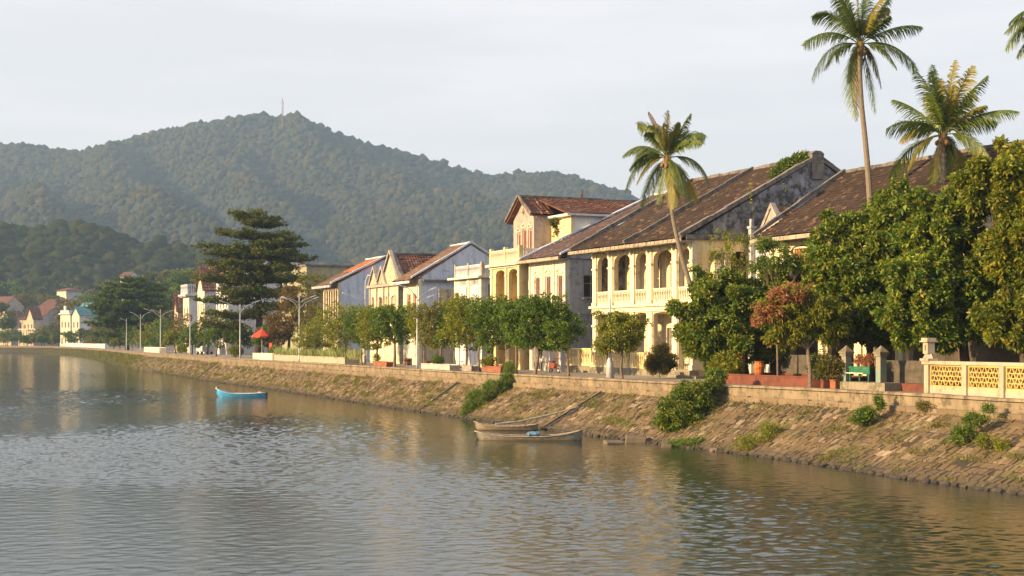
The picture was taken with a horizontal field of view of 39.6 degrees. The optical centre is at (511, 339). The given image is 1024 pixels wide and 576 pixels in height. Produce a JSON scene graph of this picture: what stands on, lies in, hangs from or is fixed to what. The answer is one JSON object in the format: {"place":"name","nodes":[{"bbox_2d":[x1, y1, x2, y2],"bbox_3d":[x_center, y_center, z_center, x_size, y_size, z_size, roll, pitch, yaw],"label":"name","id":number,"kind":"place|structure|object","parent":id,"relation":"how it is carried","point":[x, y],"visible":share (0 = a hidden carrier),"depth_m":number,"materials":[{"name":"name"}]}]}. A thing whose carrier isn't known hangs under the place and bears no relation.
{"place":"outdoors","nodes":[
{"label":"outdoors","id":0,"kind":"place"},
{"bbox_2d":[0,296,24,344],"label":"dark roof house","id":1,"kind":"structure","parent":0,"point":[15,303],"depth_m":624.84,"materials":[{"name":"red tile"}]},
{"bbox_2d":[17,307,59,345],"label":"red roof house","id":2,"kind":"structure","parent":0,"point":[47,313],"depth_m":561.95,"materials":[{"name":"tile"}]},
{"bbox_2d":[0,120,628,259],"bbox_3d":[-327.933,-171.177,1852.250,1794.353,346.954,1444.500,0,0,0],"label":"hill","id":3,"kind":"structure","parent":0,"point":[203,201],"depth_m":1842.20,"materials":[{"name":"plant"}]},
{"bbox_2d":[0,110,640,264],"bbox_3d":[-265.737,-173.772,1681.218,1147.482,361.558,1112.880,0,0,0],"label":"hill forest","id":4,"kind":"object","parent":3,"relation":"on","point":[141,169],"visible":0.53,"depth_m":1914.30,"materials":[{"name":"green plant"}]},
{"bbox_2d":[280,264,355,349],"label":"olive hall","id":5,"kind":"structure","parent":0,"point":[330,271],"depth_m":203.68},
{"bbox_2d":[0,353,1023,575],"bbox_3d":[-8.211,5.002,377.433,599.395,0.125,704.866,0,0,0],"label":"water","id":6,"kind":"structure","parent":0,"point":[108,469],"depth_m":44.32,"materials":[{"name":"grey liquid"}]},
{"bbox_2d":[0,348,1023,490],"bbox_3d":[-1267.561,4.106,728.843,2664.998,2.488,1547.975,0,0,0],"label":"embankment","id":7,"kind":"structure","parent":0,"point":[806,443],"depth_m":65.97,"materials":[{"name":"stone"}]},
{"bbox_2d":[7,347,142,366],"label":"bank grass","id":8,"kind":"structure","parent":7,"relation":"on","point":[97,356],"depth_m":362.07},
{"bbox_2d":[459,371,514,415],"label":"tall grass clump","id":9,"kind":"object","parent":7,"relation":"on","point":[488,390],"visible":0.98,"depth_m":92.23,"materials":[{"name":"green plant"}]},
{"bbox_2d":[0,346,1023,413],"bbox_3d":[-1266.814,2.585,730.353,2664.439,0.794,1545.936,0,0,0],"label":"retaining wall","id":10,"kind":"structure","parent":7,"relation":"on","point":[966,402],"depth_m":76.26,"materials":[{"name":"concrete"}]},
{"bbox_2d":[704,366,728,383],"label":"creeper","id":11,"kind":"object","parent":10,"relation":"hanging from","point":[720,374],"visible":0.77,"depth_m":71.41,"materials":[{"name":"green plant"}]},
{"bbox_2d":[122,354,1023,489],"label":"bank grass","id":12,"kind":"structure","parent":7,"relation":"on","point":[590,405],"depth_m":83.23,"materials":[{"name":"plant"}]},
{"bbox_2d":[542,391,605,427],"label":"drain steps","id":13,"kind":"structure","parent":7,"relation":"on","point":[555,420],"depth_m":80.89,"materials":[{"name":"concrete"}]},
{"bbox_2d":[152,371,1023,494],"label":"rubble","id":14,"kind":"object","parent":7,"relation":"on","point":[928,480],"visible":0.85,"depth_m":62.02,"materials":[{"name":"stone"}]},
{"bbox_2d":[222,362,1023,420],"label":"footing course","id":15,"kind":"object","parent":7,"relation":"on","point":[807,402],"visible":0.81,"depth_m":77.20,"materials":[{"name":"stone"}]},
{"bbox_2d":[664,434,706,447],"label":"bush","id":16,"kind":"object","parent":7,"relation":"on","point":[678,442],"visible":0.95,"depth_m":66.34,"materials":[{"name":"green plant"}]},
{"bbox_2d":[651,376,726,433],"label":"bank bush","id":17,"kind":"object","parent":7,"relation":"on","point":[691,398],"visible":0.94,"depth_m":69.86,"materials":[{"name":"green plant"}]},
{"bbox_2d":[728,422,789,452],"bbox_3d":[11.039,4.361,63.148,3.056,1.580,1.460,0,0,-16],"label":"sprawling weed","id":18,"kind":"object","parent":7,"relation":"on","point":[762,429],"visible":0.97,"depth_m":63.04,"materials":[{"name":"green plant"}]},
{"bbox_2d":[849,390,887,427],"bbox_3d":[14.934,2.894,59.602,1.772,1.664,1.149,0,0,0],"label":"leafy weed","id":19,"kind":"object","parent":7,"relation":"on","point":[865,415],"visible":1,"depth_m":59.43,"materials":[{"name":"green plant"}]},
{"bbox_2d":[946,402,996,445],"bbox_3d":[17.147,3.174,53.060,2.285,1.763,1.065,0,0,-19],"label":"leafy weed","id":20,"kind":"object","parent":7,"relation":"on","point":[970,419],"visible":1,"depth_m":52.83,"materials":[{"name":"green plant"}]},
{"bbox_2d":[971,430,1011,452],"bbox_3d":[17.209,3.765,50.932,1.518,1.080,0.959,0,0,14],"label":"dry weed","id":21,"kind":"object","parent":7,"relation":"on","point":[983,439],"visible":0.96,"depth_m":50.91,"materials":[{"name":"green plant"}]},
{"bbox_2d":[0,345,1023,402],"bbox_3d":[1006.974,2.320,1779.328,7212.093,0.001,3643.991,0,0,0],"label":"ground","id":22,"kind":"structure","parent":0,"point":[170,348],"depth_m":314.26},
{"bbox_2d":[56,288,81,300],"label":"hip roof villa","id":23,"kind":"object","parent":22,"relation":"on","point":[67,293],"visible":0.09,"depth_m":653.33,"materials":[{"name":"white tile"}]},
{"bbox_2d":[53,298,85,321],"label":"hillside tree","id":24,"kind":"object","parent":22,"relation":"on","point":[61,307],"visible":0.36,"depth_m":558.86,"materials":[{"name":"green plant"}]},
{"bbox_2d":[138,309,173,346],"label":"hillside tree","id":25,"kind":"object","parent":22,"relation":"on","point":[168,315],"visible":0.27,"depth_m":378.66,"materials":[{"name":"green plant"}]},
{"bbox_2d":[162,268,196,293],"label":"hillside tree","id":26,"kind":"object","parent":22,"relation":"on","point":[176,276],"visible":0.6,"depth_m":498.78,"materials":[{"name":"green plant"}]},
{"bbox_2d":[105,347,998,397],"bbox_3d":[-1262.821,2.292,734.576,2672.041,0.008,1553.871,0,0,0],"label":"promenade","id":27,"kind":"structure","parent":22,"relation":"on","point":[617,376],"depth_m":97.20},
{"bbox_2d":[18,307,42,345],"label":"red roof gable","id":28,"kind":"structure","parent":27,"relation":"on","point":[34,318],"depth_m":548.80,"materials":[{"name":"paint"}]},
{"bbox_2d":[58,306,72,345],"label":"white bay house","id":29,"kind":"structure","parent":27,"relation":"on","point":[65,321],"depth_m":490.27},
{"bbox_2d":[70,306,92,342],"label":"white bay house","id":30,"kind":"structure","parent":27,"relation":"on","point":[79,314],"depth_m":487.12,"materials":[{"name":"paint"}]},
{"bbox_2d":[81,274,171,349],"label":"tiered tree","id":31,"kind":"object","parent":27,"relation":"on","point":[111,311],"visible":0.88,"depth_m":319.00,"materials":[{"name":"green plant"}]},
{"bbox_2d":[129,324,159,347],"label":"street tree","id":32,"kind":"object","parent":27,"relation":"on","point":[145,334],"visible":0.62,"depth_m":279.50,"materials":[{"name":"green plant"}]},
{"bbox_2d":[141,316,176,351],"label":"street tree","id":33,"kind":"object","parent":27,"relation":"on","point":[166,328],"visible":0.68,"depth_m":271.64,"materials":[{"name":"green plant"}]},
{"bbox_2d":[161,327,183,353],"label":"street tree","id":34,"kind":"object","parent":27,"relation":"on","point":[170,336],"visible":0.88,"depth_m":237.88,"materials":[{"name":"green plant"}]},
{"bbox_2d":[172,292,182,351],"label":"brown gable house","id":35,"kind":"structure","parent":27,"relation":"on","point":[177,307],"depth_m":275.81,"materials":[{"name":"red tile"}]},
{"bbox_2d":[170,312,192,342],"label":"street tree","id":36,"kind":"object","parent":27,"relation":"on","point":[180,319],"visible":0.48,"depth_m":247.25,"materials":[{"name":"green plant"}]},
{"bbox_2d":[178,284,197,352],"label":"turret house","id":37,"kind":"structure","parent":27,"relation":"on","point":[190,305],"depth_m":257.81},
{"bbox_2d":[176,322,212,354],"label":"street tree","id":38,"kind":"object","parent":27,"relation":"on","point":[192,341],"visible":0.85,"depth_m":221.26,"materials":[{"name":"green plant"}]},
{"bbox_2d":[195,266,223,353],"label":"white gable house","id":39,"kind":"structure","parent":27,"relation":"on","point":[203,290],"depth_m":242.32,"materials":[{"name":"paint"}]},
{"bbox_2d":[188,306,234,354],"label":"street tree","id":40,"kind":"object","parent":27,"relation":"on","point":[202,319],"visible":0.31,"depth_m":222.34,"materials":[{"name":"green plant"}]},
{"bbox_2d":[195,327,237,356],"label":"street tree","id":41,"kind":"object","parent":27,"relation":"on","point":[219,335],"visible":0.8,"depth_m":195.94,"materials":[{"name":"green plant"}]},
{"bbox_2d":[219,318,254,348],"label":"street tree","id":42,"kind":"object","parent":27,"relation":"on","point":[246,339],"visible":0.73,"depth_m":195.35,"materials":[{"name":"green plant"}]},
{"bbox_2d":[187,208,319,352],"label":"tiered tree","id":43,"kind":"object","parent":27,"relation":"on","point":[278,251],"visible":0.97,"depth_m":184.04,"materials":[{"name":"green plant"}]},
{"bbox_2d":[216,259,303,354],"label":"orange villa","id":44,"kind":"object","parent":27,"relation":"on","point":[226,346],"visible":0.16,"depth_m":226.13,"materials":[{"name":"paint"}]},
{"bbox_2d":[262,283,316,348],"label":"street tree","id":45,"kind":"object","parent":27,"relation":"on","point":[276,332],"visible":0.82,"depth_m":171.78,"materials":[{"name":"green plant"}]},
{"bbox_2d":[287,272,327,347],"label":"street tree","id":46,"kind":"object","parent":27,"relation":"on","point":[305,285],"visible":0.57,"depth_m":159.19,"materials":[{"name":"green plant"}]},
{"bbox_2d":[273,354,358,364],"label":"pale planter","id":47,"kind":"object","parent":27,"relation":"on","point":[339,360],"visible":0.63,"depth_m":140.37,"materials":[{"name":"concrete"}]},
{"bbox_2d":[290,316,342,350],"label":"promenade tree","id":48,"kind":"object","parent":47,"relation":"in","point":[313,339],"visible":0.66,"depth_m":144.93,"materials":[{"name":"green plant"}]},
{"bbox_2d":[270,346,369,359],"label":"spiky grasses","id":49,"kind":"object","parent":47,"relation":"in","point":[353,354],"visible":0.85,"depth_m":140.83,"materials":[{"name":"green plant"}]},
{"bbox_2d":[314,301,369,357],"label":"promenade tree","id":50,"kind":"object","parent":47,"relation":"in","point":[334,324],"visible":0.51,"depth_m":131.64,"materials":[{"name":"green plant"}]},
{"bbox_2d":[312,255,386,361],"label":"orange roof house","id":51,"kind":"structure","parent":27,"relation":"on","point":[353,282],"depth_m":151.27,"materials":[{"name":"paint"}]},
{"bbox_2d":[339,305,381,364],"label":"promenade tree","id":52,"kind":"object","parent":27,"relation":"on","point":[347,327],"visible":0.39,"depth_m":127.51,"materials":[{"name":"green plant"}]},
{"bbox_2d":[372,361,392,366],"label":"terracotta pot","id":53,"kind":"object","parent":27,"relation":"on","point":[384,363],"visible":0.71,"depth_m":121.27,"materials":[{"name":"ceramic"}]},
{"bbox_2d":[350,302,392,360],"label":"promenade tree","id":54,"kind":"object","parent":53,"relation":"in","point":[364,330],"visible":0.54,"depth_m":123.25,"materials":[{"name":"green plant"}]},
{"bbox_2d":[368,304,423,366],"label":"promenade tree","id":55,"kind":"object","parent":27,"relation":"on","point":[397,331],"visible":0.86,"depth_m":117.03,"materials":[{"name":"green plant"}]},
{"bbox_2d":[366,250,436,363],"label":"pediment house","id":56,"kind":"structure","parent":27,"relation":"on","point":[382,291],"depth_m":138.00,"materials":[{"name":"paint"}]},
{"bbox_2d":[404,301,444,362],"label":"promenade tree","id":57,"kind":"object","parent":27,"relation":"on","point":[410,317],"visible":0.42,"depth_m":114.10,"materials":[{"name":"green plant"}]},
{"bbox_2d":[411,295,468,363],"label":"promenade tree","id":58,"kind":"object","parent":27,"relation":"on","point":[429,313],"visible":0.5,"depth_m":108.77,"materials":[{"name":"green plant"}]},
{"bbox_2d":[421,363,459,370],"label":"white planter","id":59,"kind":"object","parent":27,"relation":"on","point":[454,367],"visible":0.81,"depth_m":106.62,"materials":[{"name":"concrete"}]},
{"bbox_2d":[390,241,499,364],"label":"gabled house","id":60,"kind":"structure","parent":27,"relation":"on","point":[445,261],"depth_m":131.50,"materials":[{"name":"paint"}]},
{"bbox_2d":[432,306,471,363],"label":"promenade tree","id":61,"kind":"object","parent":27,"relation":"on","point":[439,321],"visible":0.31,"depth_m":107.91,"materials":[{"name":"green plant"}]},
{"bbox_2d":[435,292,485,364],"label":"promenade tree","id":62,"kind":"object","parent":27,"relation":"on","point":[459,306],"visible":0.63,"depth_m":103.42,"materials":[{"name":"green plant"}]},
{"bbox_2d":[447,261,490,365],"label":"balcony house","id":63,"kind":"structure","parent":27,"relation":"on","point":[469,280],"depth_m":120.65,"materials":[{"name":"paint"}]},
{"bbox_2d":[459,304,496,371],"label":"promenade tree","id":64,"kind":"object","parent":27,"relation":"on","point":[472,338],"visible":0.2,"depth_m":102.99,"materials":[{"name":"green plant"}]},
{"bbox_2d":[481,366,504,372],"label":"terracotta planter","id":65,"kind":"object","parent":27,"relation":"on","point":[496,369],"visible":0.52,"depth_m":98.30,"materials":[{"name":"ceramic"}]},
{"bbox_2d":[461,294,525,365],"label":"promenade tree","id":66,"kind":"object","parent":65,"relation":"in","point":[483,318],"visible":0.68,"depth_m":99.34,"materials":[{"name":"green plant"}]},
{"bbox_2d":[490,301,532,373],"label":"promenade tree","id":67,"kind":"object","parent":27,"relation":"on","point":[495,318],"visible":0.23,"depth_m":94.64,"materials":[{"name":"green plant"}]},
{"bbox_2d":[499,289,588,373],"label":"promenade tree","id":68,"kind":"object","parent":27,"relation":"on","point":[538,310],"visible":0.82,"depth_m":91.67,"materials":[{"name":"green plant"}]},
{"bbox_2d":[540,318,574,375],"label":"promenade tree","id":69,"kind":"object","parent":27,"relation":"on","point":[561,338],"visible":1,"depth_m":90.63,"materials":[{"name":"green plant"}]},
{"bbox_2d":[485,195,639,369],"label":"terrace villa","id":70,"kind":"object","parent":27,"relation":"on","point":[528,217],"visible":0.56,"depth_m":114.08,"materials":[{"name":"paint"}]},
{"bbox_2d":[566,348,592,372],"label":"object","id":71,"kind":"object","parent":27,"relation":"on","point":[580,359],"visible":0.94,"depth_m":101.36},
{"bbox_2d":[516,191,666,371],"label":"shuttered house","id":72,"kind":"structure","parent":27,"relation":"on","point":[555,268],"depth_m":104.76,"materials":[{"name":"paint"}]},
{"bbox_2d":[583,275,591,298],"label":"window","id":73,"kind":"structure","parent":72,"relation":"in","point":[587,278],"depth_m":104.32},
{"bbox_2d":[606,298,613,377],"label":"street lamp","id":74,"kind":"object","parent":27,"relation":"on","point":[609,369],"visible":0.63,"depth_m":82.79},
{"bbox_2d":[591,309,650,378],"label":"promenade tree","id":75,"kind":"object","parent":27,"relation":"on","point":[626,340],"visible":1,"depth_m":81.84,"materials":[{"name":"green plant"}]},
{"bbox_2d":[643,341,679,378],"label":"round shrub","id":76,"kind":"object","parent":27,"relation":"on","point":[657,363],"visible":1,"depth_m":84.08,"materials":[{"name":"green plant"}]},
{"bbox_2d":[622,110,709,330],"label":"coconut palm","id":77,"kind":"object","parent":27,"relation":"on","point":[667,144],"visible":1,"depth_m":79.49,"materials":[{"name":"green plant"}]},
{"bbox_2d":[568,151,841,376],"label":"arcade house","id":78,"kind":"structure","parent":27,"relation":"on","point":[636,265],"depth_m":91.93,"materials":[{"name":"yellow paint"}]},
{"bbox_2d":[767,150,809,177],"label":"rooftop bush","id":79,"kind":"object","parent":78,"relation":"on","point":[784,164],"visible":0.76,"depth_m":90.74,"materials":[{"name":"green plant"}]},
{"bbox_2d":[708,228,755,272],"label":"bare vine tree","id":80,"kind":"object","parent":27,"relation":"on","point":[728,246],"visible":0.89,"depth_m":82.74,"materials":[{"name":"green plant"}]},
{"bbox_2d":[714,372,866,386],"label":"terrace planter","id":81,"kind":"object","parent":27,"relation":"on","point":[787,379],"visible":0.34,"depth_m":71.76,"materials":[{"name":"brick"}]},
{"bbox_2d":[706,349,748,373],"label":"planter shrub","id":82,"kind":"object","parent":81,"relation":"in","point":[729,363],"visible":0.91,"depth_m":75.00,"materials":[{"name":"green plant"}]},
{"bbox_2d":[664,264,806,373],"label":"broadleaf tree","id":83,"kind":"object","parent":81,"relation":"in","point":[726,299],"visible":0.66,"depth_m":76.18,"materials":[{"name":"green plant"}]},
{"bbox_2d":[746,234,809,374],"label":"young tree","id":84,"kind":"object","parent":81,"relation":"in","point":[788,261],"visible":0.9,"depth_m":74.52,"materials":[{"name":"green plant"}]},
{"bbox_2d":[749,279,855,386],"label":"pink tipped tree","id":85,"kind":"object","parent":27,"relation":"on","point":[787,308],"visible":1,"depth_m":66.36,"materials":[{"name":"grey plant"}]},
{"bbox_2d":[770,355,836,373],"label":"garden wall","id":86,"kind":"structure","parent":27,"relation":"on","point":[796,364],"depth_m":75.51,"materials":[{"name":"stone"}]},
{"bbox_2d":[813,352,837,388],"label":"potted plant","id":87,"kind":"object","parent":27,"relation":"on","point":[824,381],"visible":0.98,"depth_m":66.64,"materials":[{"name":"green plant"}]},
{"bbox_2d":[825,356,844,388],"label":"potted plant","id":88,"kind":"object","parent":27,"relation":"on","point":[835,383],"visible":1,"depth_m":66.48,"materials":[{"name":"green plant"}]},
{"bbox_2d":[800,0,923,374],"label":"coconut palm","id":89,"kind":"object","parent":27,"relation":"on","point":[857,27],"visible":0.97,"depth_m":74.35,"materials":[{"name":"green plant"}]},
{"bbox_2d":[799,173,934,381],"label":"leafy tree","id":90,"kind":"object","parent":27,"relation":"on","point":[846,268],"visible":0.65,"depth_m":68.29,"materials":[{"name":"green plant"}]},
{"bbox_2d":[840,381,900,390],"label":"gateway plinth","id":91,"kind":"structure","parent":27,"relation":"on","point":[872,386],"depth_m":64.35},
{"bbox_2d":[838,345,854,380],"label":"gate pillar","id":92,"kind":"structure","parent":91,"relation":"on","point":[846,353],"depth_m":66.39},
{"bbox_2d":[846,366,875,381],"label":"bench","id":93,"kind":"object","parent":91,"relation":"on","point":[859,370],"visible":0.87,"depth_m":65.56,"materials":[{"name":"paint"}]},
{"bbox_2d":[873,346,889,382],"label":"gate pillar","id":94,"kind":"structure","parent":91,"relation":"on","point":[880,353],"depth_m":64.37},
{"bbox_2d":[750,139,1023,375],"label":"veranda house","id":95,"kind":"structure","parent":27,"relation":"on","point":[846,190],"depth_m":78.17,"materials":[{"name":"brown tile"}]},
{"bbox_2d":[887,360,936,383],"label":"garden wall","id":96,"kind":"structure","parent":27,"relation":"on","point":[902,371],"depth_m":64.78,"materials":[{"name":"stone"}]},
{"bbox_2d":[901,383,937,391],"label":"step plinth","id":97,"kind":"structure","parent":27,"relation":"on","point":[915,387],"depth_m":63.22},
{"bbox_2d":[870,183,1014,386],"bbox_3d":[19.307,-2.473,62.026,7.881,9.741,4.937,0,0,0],"label":"leafy tree","id":98,"kind":"object","parent":27,"relation":"on","point":[943,229],"visible":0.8,"depth_m":60.77,"materials":[{"name":"green plant"}]},
{"bbox_2d":[921,361,1023,398],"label":"parapet","id":99,"kind":"structure","parent":27,"relation":"on","point":[1004,379],"depth_m":56.55,"materials":[{"name":"stone"}]},
{"bbox_2d":[919,338,937,360],"bbox_3d":[17.399,0.389,59.375,0.600,0.957,0.600,0,0,-18],"label":"stone lantern","id":100,"kind":"object","parent":99,"relation":"on","point":[928,347],"visible":1,"depth_m":59.22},
{"bbox_2d":[933,339,1019,388],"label":"wall","id":101,"kind":"structure","parent":27,"relation":"on","point":[982,352],"depth_m":63.91,"materials":[{"name":"concrete"}]},
{"bbox_2d":[946,133,1023,388],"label":"leafy tree","id":102,"kind":"object","parent":27,"relation":"on","point":[997,185],"visible":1,"depth_m":59.02,"materials":[{"name":"green plant"}]},
{"bbox_2d":[747,203,797,373],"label":"pediment annex","id":103,"kind":"object","parent":22,"relation":"on","point":[773,210],"visible":0.06,"depth_m":87.14,"materials":[{"name":"paint"}]},
{"bbox_2d":[885,60,1019,185],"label":"coconut palm","id":104,"kind":"object","parent":22,"relation":"on","point":[946,114],"visible":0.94,"depth_m":70.65,"materials":[{"name":"green plant"}]},
{"bbox_2d":[1004,11,1023,60],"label":"coconut palm","id":105,"kind":"object","parent":22,"relation":"on","point":[1018,31],"visible":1,"depth_m":68.73,"materials":[{"name":"green plant"}]},
{"bbox_2d":[0,0,1023,198],"label":"sky","id":106,"kind":"structure","parent":0,"point":[492,87],"materials":[{"name":"white"}]},
{"label":"water","id":107,"kind":"structure","parent":0,"visible":0},
{"bbox_2d":[215,387,267,396],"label":"rowing boat","id":108,"kind":"object","parent":107,"relation":"on","point":[221,393],"visible":0.74,"depth_m":124.78,"materials":[{"name":"blue paint"}]},
{"bbox_2d":[473,421,538,430],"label":"wooden boat","id":109,"kind":"object","parent":107,"relation":"on","point":[481,426],"visible":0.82,"depth_m":78.65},
{"bbox_2d":[474,430,581,440],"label":"wooden boat","id":110,"kind":"object","parent":107,"relation":"on","point":[572,435],"visible":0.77,"depth_m":70.73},
{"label":"foothill","id":111,"kind":"structure","parent":0,"visible":0},
{"bbox_2d":[0,218,250,344],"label":"foothill forest","id":112,"kind":"object","parent":111,"relation":"on","point":[53,254],"visible":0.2,"depth_m":852.57,"materials":[{"name":"green plant"}]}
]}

